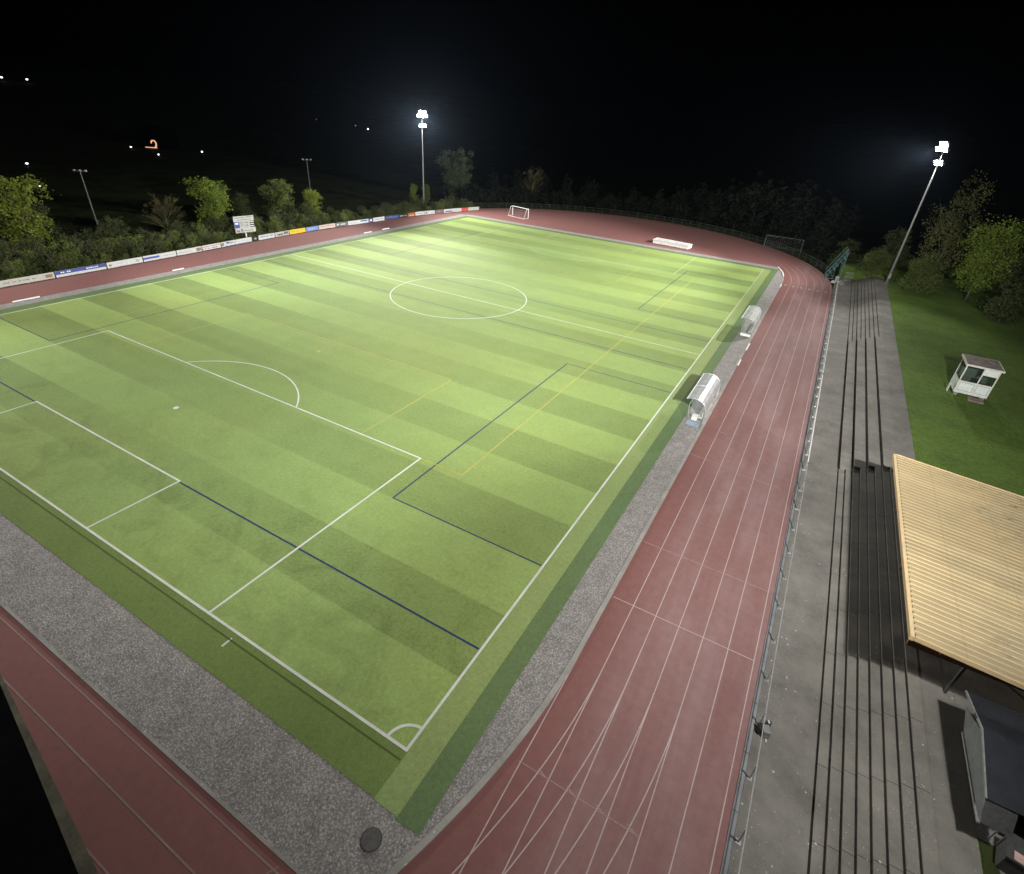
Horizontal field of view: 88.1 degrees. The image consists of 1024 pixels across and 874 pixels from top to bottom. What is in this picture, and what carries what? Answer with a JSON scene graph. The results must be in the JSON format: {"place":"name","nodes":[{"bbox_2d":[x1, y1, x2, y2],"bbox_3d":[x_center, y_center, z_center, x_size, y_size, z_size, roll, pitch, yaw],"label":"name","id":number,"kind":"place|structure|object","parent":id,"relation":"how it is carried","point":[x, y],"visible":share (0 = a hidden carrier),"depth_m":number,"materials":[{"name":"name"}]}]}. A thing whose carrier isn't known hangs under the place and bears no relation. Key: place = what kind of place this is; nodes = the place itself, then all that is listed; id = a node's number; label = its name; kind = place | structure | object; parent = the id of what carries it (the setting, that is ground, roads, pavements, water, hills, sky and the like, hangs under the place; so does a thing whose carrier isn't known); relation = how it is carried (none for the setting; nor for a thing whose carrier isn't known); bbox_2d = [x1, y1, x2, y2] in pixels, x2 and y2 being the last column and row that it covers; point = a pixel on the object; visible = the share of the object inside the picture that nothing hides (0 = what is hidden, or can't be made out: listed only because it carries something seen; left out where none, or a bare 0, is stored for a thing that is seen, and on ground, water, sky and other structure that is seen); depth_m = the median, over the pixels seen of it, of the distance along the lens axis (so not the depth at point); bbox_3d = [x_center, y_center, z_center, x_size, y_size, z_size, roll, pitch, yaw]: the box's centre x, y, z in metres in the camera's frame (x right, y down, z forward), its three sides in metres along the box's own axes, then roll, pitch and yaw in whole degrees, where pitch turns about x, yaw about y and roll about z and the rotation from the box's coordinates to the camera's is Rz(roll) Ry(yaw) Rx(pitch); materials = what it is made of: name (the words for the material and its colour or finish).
{"place":"outdoors","nodes":[
{"label":"outdoors","id":0,"kind":"place"},
{"bbox_2d":[0,685,77,873],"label":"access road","id":1,"kind":"structure","parent":0,"point":[32,840],"depth_m":18.33,"materials":[{"name":"asphalt"}]},
{"bbox_2d":[0,205,479,287],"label":"undergrowth","id":2,"kind":"object","parent":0,"point":[264,231],"visible":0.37,"depth_m":84.43,"materials":[{"name":"green plant"}]},
{"bbox_2d":[0,208,832,873],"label":"running track","id":3,"kind":"structure","parent":0,"point":[192,832],"depth_m":23.12,"materials":[{"name":"rubber"}]},
{"bbox_2d":[0,272,54,287],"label":"advertising board","id":4,"kind":"object","parent":3,"relation":"on","point":[23,280],"visible":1,"depth_m":64.84,"materials":[{"name":"grey paint"}]},
{"bbox_2d":[55,263,106,277],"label":"advertising board","id":5,"kind":"object","parent":3,"relation":"on","point":[73,271],"visible":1,"depth_m":69.33,"materials":[{"name":"grey paint"}]},
{"bbox_2d":[106,257,142,268],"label":"advertising board","id":6,"kind":"object","parent":3,"relation":"on","point":[124,262],"visible":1,"depth_m":73.55,"materials":[{"name":"grey paint"}]},
{"bbox_2d":[0,616,278,873],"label":"run up markings","id":7,"kind":"object","parent":3,"relation":"on","point":[121,799],"visible":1,"depth_m":19.59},
{"bbox_2d":[142,251,176,261],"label":"advertising board","id":8,"kind":"object","parent":3,"relation":"on","point":[159,256],"visible":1,"depth_m":77.34,"materials":[{"name":"grey paint"}]},
{"bbox_2d":[0,267,783,873],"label":"track kerb","id":9,"kind":"structure","parent":3,"relation":"on","point":[446,819],"depth_m":21.98,"materials":[{"name":"concrete"}]},
{"bbox_2d":[415,208,830,873],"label":"lane markings","id":10,"kind":"object","parent":3,"relation":"on","point":[659,678],"visible":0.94,"depth_m":22.60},
{"bbox_2d":[519,432,776,837],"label":"relay markings","id":11,"kind":"object","parent":3,"relation":"on","point":[543,775],"visible":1,"depth_m":20.52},
{"bbox_2d":[653,238,692,249],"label":"mat cover","id":12,"kind":"object","parent":3,"relation":"on","point":[675,244],"visible":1,"depth_m":109.03,"materials":[{"name":"grey paint"}]},
{"bbox_2d":[720,282,835,873],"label":"drainage kerb","id":13,"kind":"structure","parent":3,"relation":"on","point":[732,827],"depth_m":25.22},
{"bbox_2d":[0,59,1023,873],"bbox_3d":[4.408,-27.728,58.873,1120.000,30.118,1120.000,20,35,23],"label":"ground","id":14,"kind":"structure","parent":0,"point":[58,123],"depth_m":283.18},
{"bbox_2d":[0,258,30,278],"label":"shrub","id":15,"kind":"object","parent":14,"relation":"on","point":[12,268],"visible":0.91,"depth_m":65.28,"materials":[{"name":"green plant"}]},
{"bbox_2d":[0,237,40,276],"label":"dark shrub","id":16,"kind":"object","parent":14,"relation":"on","point":[6,252],"visible":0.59,"depth_m":66.28,"materials":[{"name":"green plant"}]},
{"bbox_2d":[0,174,60,251],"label":"spring tree","id":17,"kind":"object","parent":14,"relation":"on","point":[18,196],"visible":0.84,"depth_m":69.91,"materials":[{"name":"green plant"}]},
{"bbox_2d":[10,234,52,269],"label":"tall shrub","id":18,"kind":"object","parent":14,"relation":"on","point":[26,245],"visible":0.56,"depth_m":69.04,"materials":[{"name":"green plant"}]},
{"bbox_2d":[16,248,46,274],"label":"shrub","id":19,"kind":"object","parent":14,"relation":"on","point":[36,259],"visible":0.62,"depth_m":68.19,"materials":[{"name":"green plant"}]},
{"bbox_2d":[21,199,68,252],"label":"dark tree","id":20,"kind":"object","parent":14,"relation":"on","point":[46,227],"visible":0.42,"depth_m":74.61,"materials":[{"name":"green plant"}]},
{"bbox_2d":[30,242,65,269],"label":"shrub","id":21,"kind":"object","parent":14,"relation":"on","point":[46,250],"visible":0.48,"depth_m":69.68,"materials":[{"name":"green plant"}]},
{"bbox_2d":[0,674,97,873],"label":"road verge","id":22,"kind":"structure","parent":14,"relation":"on","point":[81,858],"depth_m":18.74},
{"bbox_2d":[43,253,70,272],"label":"dark shrub","id":23,"kind":"object","parent":14,"relation":"on","point":[54,266],"visible":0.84,"depth_m":68.52,"materials":[{"name":"green plant"}]},
{"bbox_2d":[54,249,82,268],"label":"shrub","id":24,"kind":"object","parent":14,"relation":"on","point":[73,261],"visible":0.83,"depth_m":70.12,"materials":[{"name":"green plant"}]},
{"bbox_2d":[50,240,90,266],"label":"shrub","id":25,"kind":"object","parent":14,"relation":"on","point":[66,246],"visible":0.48,"depth_m":70.80,"materials":[{"name":"green plant"}]},
{"bbox_2d":[65,234,105,263],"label":"dark shrub","id":26,"kind":"object","parent":14,"relation":"on","point":[90,253],"visible":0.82,"depth_m":72.67,"materials":[{"name":"green plant"}]},
{"bbox_2d":[70,227,102,250],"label":"tall shrub","id":27,"kind":"object","parent":14,"relation":"on","point":[84,237],"visible":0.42,"depth_m":74.86,"materials":[{"name":"green plant"}]},
{"bbox_2d":[87,238,118,261],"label":"shrub","id":28,"kind":"object","parent":14,"relation":"on","point":[103,247],"visible":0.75,"depth_m":74.33,"materials":[{"name":"green plant"}]},
{"bbox_2d":[94,215,132,244],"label":"tall shrub","id":29,"kind":"object","parent":14,"relation":"on","point":[113,230],"visible":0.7,"depth_m":77.25,"materials":[{"name":"green plant"}]},
{"bbox_2d":[104,235,132,259],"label":"shrub","id":30,"kind":"object","parent":14,"relation":"on","point":[118,248],"visible":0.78,"depth_m":75.95,"materials":[{"name":"green plant"}]},
{"bbox_2d":[117,234,149,253],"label":"shrub","id":31,"kind":"object","parent":14,"relation":"on","point":[138,238],"visible":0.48,"depth_m":77.61,"materials":[{"name":"green plant"}]},
{"bbox_2d":[127,240,150,258],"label":"dark shrub","id":32,"kind":"object","parent":14,"relation":"on","point":[140,251],"visible":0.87,"depth_m":76.33,"materials":[{"name":"green plant"}]},
{"bbox_2d":[145,238,165,254],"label":"dark shrub","id":33,"kind":"object","parent":14,"relation":"on","point":[157,249],"visible":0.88,"depth_m":77.96,"materials":[{"name":"green plant"}]},
{"bbox_2d":[135,124,179,149],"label":"farm house","id":34,"kind":"structure","parent":14,"relation":"on","point":[163,137],"depth_m":206.85,"materials":[{"name":"white"}]},
{"bbox_2d":[142,191,184,228],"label":"bare tree","id":35,"kind":"object","parent":14,"relation":"on","point":[156,209],"visible":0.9,"depth_m":85.52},
{"bbox_2d":[166,228,185,249],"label":"shrub","id":36,"kind":"object","parent":14,"relation":"on","point":[176,238],"visible":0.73,"depth_m":82.61,"materials":[{"name":"green plant"}]},
{"bbox_2d":[163,220,189,237],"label":"tall shrub","id":37,"kind":"object","parent":14,"relation":"on","point":[176,225],"visible":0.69,"depth_m":84.20,"materials":[{"name":"green plant"}]},
{"bbox_2d":[180,232,203,248],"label":"shrub","id":38,"kind":"object","parent":14,"relation":"on","point":[193,241],"visible":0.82,"depth_m":82.72,"materials":[{"name":"green plant"}]},
{"bbox_2d":[0,470,407,796],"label":"turf end strip","id":39,"kind":"object","parent":14,"relation":"on","point":[365,763],"visible":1,"depth_m":24.26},
{"bbox_2d":[0,477,400,759],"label":"turf seam lines","id":40,"kind":"object","parent":39,"relation":"on","point":[340,717],"visible":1,"depth_m":24.93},
{"bbox_2d":[179,175,233,229],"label":"broadleaf tree","id":41,"kind":"object","parent":14,"relation":"on","point":[211,201],"visible":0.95,"depth_m":90.49,"materials":[{"name":"green plant"}]},
{"bbox_2d":[199,215,225,237],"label":"tall shrub","id":42,"kind":"object","parent":14,"relation":"on","point":[212,224],"visible":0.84,"depth_m":89.41,"materials":[{"name":"green plant"}]},
{"bbox_2d":[231,193,252,216],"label":"dark tree","id":43,"kind":"object","parent":14,"relation":"on","point":[241,210],"visible":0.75,"depth_m":100.55,"materials":[{"name":"green plant"}]},
{"bbox_2d":[233,215,255,237],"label":"scoreboard","id":44,"kind":"object","parent":14,"relation":"on","point":[243,224],"visible":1,"depth_m":88.77,"materials":[{"name":"white"}]},
{"bbox_2d":[257,178,297,220],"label":"leafy tree","id":45,"kind":"object","parent":14,"relation":"on","point":[279,199],"visible":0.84,"depth_m":101.84,"materials":[{"name":"green plant"}]},
{"bbox_2d":[300,187,322,217],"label":"spring tree","id":46,"kind":"object","parent":14,"relation":"on","point":[311,195],"visible":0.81,"depth_m":105.56,"materials":[{"name":"green plant"}]},
{"bbox_2d":[0,217,762,750],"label":"football pitch","id":47,"kind":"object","parent":14,"relation":"on","point":[526,489],"visible":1,"depth_m":41.98,"materials":[{"name":"plant"}]},
{"bbox_2d":[0,221,756,649],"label":"youth field markings","id":48,"kind":"object","parent":47,"relation":"on","point":[416,479],"visible":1,"depth_m":34.65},
{"bbox_2d":[0,218,763,751],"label":"pitch markings","id":49,"kind":"object","parent":47,"relation":"on","point":[404,748],"visible":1,"depth_m":31.26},
{"bbox_2d":[90,234,694,474],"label":"field markings","id":50,"kind":"object","parent":47,"relation":"on","point":[431,373],"visible":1,"depth_m":53.19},
{"bbox_2d":[0,216,777,834],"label":"turf border","id":51,"kind":"object","parent":14,"relation":"on","point":[420,806],"visible":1,"depth_m":28.18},
{"bbox_2d":[0,214,781,873],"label":"gravel strip","id":52,"kind":"object","parent":14,"relation":"on","point":[298,804],"visible":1,"depth_m":22.60,"materials":[{"name":"gravel"}]},
{"bbox_2d":[360,827,381,852],"bbox_3d":[-4.891,13.992,18.401,0.760,0.032,0.760,20,35,23],"label":"manhole cover","id":53,"kind":"object","parent":52,"relation":"on","point":[371,840],"visible":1,"depth_m":18.38,"materials":[{"name":"metal"}]},
{"bbox_2d":[685,373,719,426],"bbox_3d":[16.950,-3.416,47.170,1.802,2.151,6.958,20,35,23],"label":"team dugout","id":54,"kind":"object","parent":52,"relation":"on","point":[705,390],"visible":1,"depth_m":46.44,"materials":[{"name":"white paint"}]},
{"bbox_2d":[740,305,761,336],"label":"team dugout","id":55,"kind":"object","parent":52,"relation":"on","point":[753,326],"visible":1,"depth_m":66.47,"materials":[{"name":"grey plastic"}]},
{"bbox_2d":[417,110,427,209],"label":"floodlight mast","id":56,"kind":"object","parent":14,"relation":"on","point":[423,113],"visible":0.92,"depth_m":119.80,"materials":[{"name":"metal"}]},
{"bbox_2d":[433,147,473,198],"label":"tall tree","id":57,"kind":"object","parent":14,"relation":"on","point":[454,176],"visible":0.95,"depth_m":140.69,"materials":[{"name":"green plant"}]},
{"bbox_2d":[456,185,477,203],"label":"understorey shrub","id":58,"kind":"object","parent":14,"relation":"on","point":[469,195],"visible":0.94,"depth_m":139.73,"materials":[{"name":"green plant"}]},
{"bbox_2d":[505,182,521,204],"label":"understorey shrub","id":59,"kind":"object","parent":14,"relation":"on","point":[512,191],"visible":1,"depth_m":143.93,"materials":[{"name":"green plant"}]},
{"bbox_2d":[521,166,543,199],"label":"tree","id":60,"kind":"object","parent":14,"relation":"on","point":[533,176],"visible":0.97,"depth_m":148.89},
{"bbox_2d":[529,167,549,193],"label":"tree","id":61,"kind":"object","parent":14,"relation":"on","point":[544,179],"visible":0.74,"depth_m":154.11,"materials":[{"name":"green plant"}]},
{"bbox_2d":[374,269,770,816],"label":"turf sideline","id":62,"kind":"object","parent":14,"relation":"on","point":[401,784],"visible":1,"depth_m":26.72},
{"bbox_2d":[572,193,590,209],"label":"understorey shrub","id":63,"kind":"object","parent":14,"relation":"on","point":[582,199],"visible":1,"depth_m":144.17,"materials":[{"name":"green plant"}]},
{"bbox_2d":[579,176,600,195],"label":"tree","id":64,"kind":"object","parent":14,"relation":"on","point":[590,187],"visible":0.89,"depth_m":151.57,"materials":[{"name":"green plant"}]},
{"bbox_2d":[594,196,614,211],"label":"understorey shrub","id":65,"kind":"object","parent":14,"relation":"on","point":[599,204],"visible":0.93,"depth_m":142.73,"materials":[{"name":"green plant"}]},
{"bbox_2d":[477,203,829,274],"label":"perimeter fence","id":66,"kind":"object","parent":14,"relation":"on","point":[481,205],"visible":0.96,"depth_m":131.60,"materials":[{"name":"grey metal"}]},
{"bbox_2d":[671,186,689,206],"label":"tree","id":67,"kind":"object","parent":14,"relation":"on","point":[679,197],"visible":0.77,"depth_m":139.79,"materials":[{"name":"green plant"}]},
{"bbox_2d":[687,183,714,212],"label":"tree","id":68,"kind":"object","parent":14,"relation":"on","point":[699,196],"visible":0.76,"depth_m":138.31,"materials":[{"name":"green plant"}]},
{"bbox_2d":[704,186,732,225],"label":"tree","id":69,"kind":"object","parent":14,"relation":"on","point":[720,201],"visible":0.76,"depth_m":132.02,"materials":[{"name":"green plant"}]},
{"bbox_2d":[721,186,748,230],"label":"tree","id":70,"kind":"object","parent":14,"relation":"on","point":[732,211],"visible":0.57,"depth_m":128.59,"materials":[{"name":"green plant"}]},
{"bbox_2d":[733,171,782,234],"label":"tree","id":71,"kind":"object","parent":14,"relation":"on","point":[755,198],"visible":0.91,"depth_m":122.23,"materials":[{"name":"green plant"}]},
{"bbox_2d":[759,217,788,242],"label":"understorey shrub","id":72,"kind":"object","parent":14,"relation":"on","point":[772,229],"visible":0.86,"depth_m":119.73,"materials":[{"name":"green plant"}]},
{"bbox_2d":[762,183,805,231],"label":"tree","id":73,"kind":"object","parent":14,"relation":"on","point":[778,206],"visible":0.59,"depth_m":120.02,"materials":[{"name":"green plant"}]},
{"bbox_2d":[773,216,800,245],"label":"understorey shrub","id":74,"kind":"object","parent":14,"relation":"on","point":[788,228],"visible":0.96,"depth_m":117.25,"materials":[{"name":"green plant"}]},
{"bbox_2d":[728,278,851,873],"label":"asphalt walkway","id":75,"kind":"structure","parent":14,"relation":"on","point":[779,833],"depth_m":25.38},
{"bbox_2d":[756,720,771,741],"bbox_3d":[10.676,12.406,22.349,0.490,0.663,0.653,8,32,7],"label":"loudspeaker","id":76,"kind":"object","parent":75,"relation":"on","point":[766,730],"visible":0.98,"depth_m":22.33,"materials":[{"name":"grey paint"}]},
{"bbox_2d":[735,463,807,873],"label":"railing","id":77,"kind":"object","parent":75,"relation":"on","point":[738,841],"visible":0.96,"depth_m":23.84,"materials":[{"name":"metal"}]},
{"bbox_2d":[803,375,822,470],"bbox_3d":[26.765,-1.823,46.844,0.180,1.040,19.000,20,35,23],"label":"railing","id":78,"kind":"object","parent":75,"relation":"on","point":[813,423],"visible":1,"depth_m":45.38,"materials":[{"name":"metal"}]},
{"bbox_2d":[775,179,817,224],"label":"tree","id":79,"kind":"object","parent":14,"relation":"on","point":[801,192],"visible":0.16,"depth_m":126.61,"materials":[{"name":"green plant"}]},
{"bbox_2d":[792,227,815,248],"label":"understorey shrub","id":80,"kind":"object","parent":14,"relation":"on","point":[803,234],"visible":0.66,"depth_m":115.60,"materials":[{"name":"green plant"}]},
{"bbox_2d":[784,184,824,245],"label":"tree","id":81,"kind":"object","parent":14,"relation":"on","point":[809,208],"visible":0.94,"depth_m":114.87,"materials":[{"name":"green plant"}]},
{"bbox_2d":[802,189,847,234],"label":"tree","id":82,"kind":"object","parent":14,"relation":"on","point":[824,202],"visible":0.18,"depth_m":119.19,"materials":[{"name":"green plant"}]},
{"bbox_2d":[814,238,840,262],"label":"understorey shrub","id":83,"kind":"object","parent":14,"relation":"on","point":[831,246],"visible":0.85,"depth_m":105.44,"materials":[{"name":"green plant"}]},
{"bbox_2d":[812,197,857,256],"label":"tree","id":84,"kind":"object","parent":14,"relation":"on","point":[825,225],"visible":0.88,"depth_m":106.77,"materials":[{"name":"green plant"}]},
{"bbox_2d":[825,237,861,270],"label":"dark tree","id":85,"kind":"object","parent":14,"relation":"on","point":[840,254],"visible":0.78,"depth_m":98.67,"materials":[{"name":"green plant"}]},
{"bbox_2d":[837,205,861,240],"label":"tree","id":86,"kind":"object","parent":14,"relation":"on","point":[849,226],"visible":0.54,"depth_m":118.31,"materials":[{"name":"green plant"}]},
{"bbox_2d":[949,662,1023,873],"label":"paved yard","id":87,"kind":"structure","parent":14,"relation":"on","point":[995,691],"depth_m":22.95,"materials":[{"name":"concrete"}]},
{"bbox_2d":[891,454,1023,693],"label":"covered stand","id":88,"kind":"object","parent":87,"relation":"on","point":[961,540],"visible":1,"depth_m":24.92,"materials":[{"name":"beige corrugated sheet metal"},{"name":"dark grey paint"}]},
{"bbox_2d":[979,838,999,873],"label":"mossy edge","id":89,"kind":"object","parent":87,"relation":"on","point":[988,851],"visible":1,"depth_m":17.74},
{"bbox_2d":[961,690,1023,838],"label":"pavilion tent","id":90,"kind":"object","parent":87,"relation":"on","point":[993,743],"visible":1,"depth_m":18.38,"materials":[{"name":"fabric"}]},
{"bbox_2d":[0,0,1023,134],"label":"sky","id":91,"kind":"structure","parent":0,"point":[950,65],"materials":[{"name":"black"}]},
{"bbox_2d":[838,248,1023,873],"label":"lawn","id":92,"kind":"structure","parent":0,"point":[939,334],"depth_m":54.24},
{"bbox_2d":[854,245,897,279],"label":"willow bush","id":93,"kind":"object","parent":92,"relation":"on","point":[874,267],"visible":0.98,"depth_m":88.65,"materials":[{"name":"green plant"}]},
{"bbox_2d":[809,276,982,873],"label":"concrete terrace","id":94,"kind":"structure","parent":92,"relation":"on","point":[892,794],"depth_m":23.44,"materials":[{"name":"concrete"}]},
{"bbox_2d":[877,225,914,267],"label":"dark tree","id":95,"kind":"object","parent":92,"relation":"on","point":[893,249],"visible":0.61,"depth_m":94.42,"materials":[{"name":"green plant"}]},
{"bbox_2d":[884,141,949,283],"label":"floodlight mast","id":96,"kind":"object","parent":92,"relation":"on","point":[942,148],"visible":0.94,"depth_m":79.11,"materials":[{"name":"metal"}]},
{"bbox_2d":[892,249,950,295],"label":"willow bush","id":97,"kind":"object","parent":92,"relation":"on","point":[929,270],"visible":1,"depth_m":80.87,"materials":[{"name":"green plant"}]},
{"bbox_2d":[917,169,996,274],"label":"olive leaved tree","id":98,"kind":"object","parent":92,"relation":"on","point":[952,236],"visible":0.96,"depth_m":82.58,"materials":[{"name":"green plant"}]},
{"bbox_2d":[946,354,1005,404],"bbox_3d":[43.245,-5.448,49.661,3.201,3.199,3.710,20,35,23],"label":"ticket cabin","id":99,"kind":"object","parent":92,"relation":"on","point":[970,381],"visible":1,"depth_m":49.32,"materials":[{"name":"grey paint"}]},
{"bbox_2d":[949,213,1023,301],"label":"maple tree","id":100,"kind":"object","parent":92,"relation":"on","point":[978,265],"visible":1,"depth_m":76.14,"materials":[{"name":"green plant"}]},
{"bbox_2d":[974,281,1023,327],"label":"dark tree","id":101,"kind":"object","parent":92,"relation":"on","point":[1002,312],"visible":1,"depth_m":69.08,"materials":[{"name":"green plant"}]},
{"bbox_2d":[991,253,1023,298],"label":"dark tree","id":102,"kind":"object","parent":92,"relation":"on","point":[1018,276],"visible":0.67,"depth_m":79.92,"materials":[{"name":"green plant"}]},
{"bbox_2d":[995,833,1023,873],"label":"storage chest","id":103,"kind":"object","parent":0,"point":[1009,856],"visible":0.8,"depth_m":17.31,"materials":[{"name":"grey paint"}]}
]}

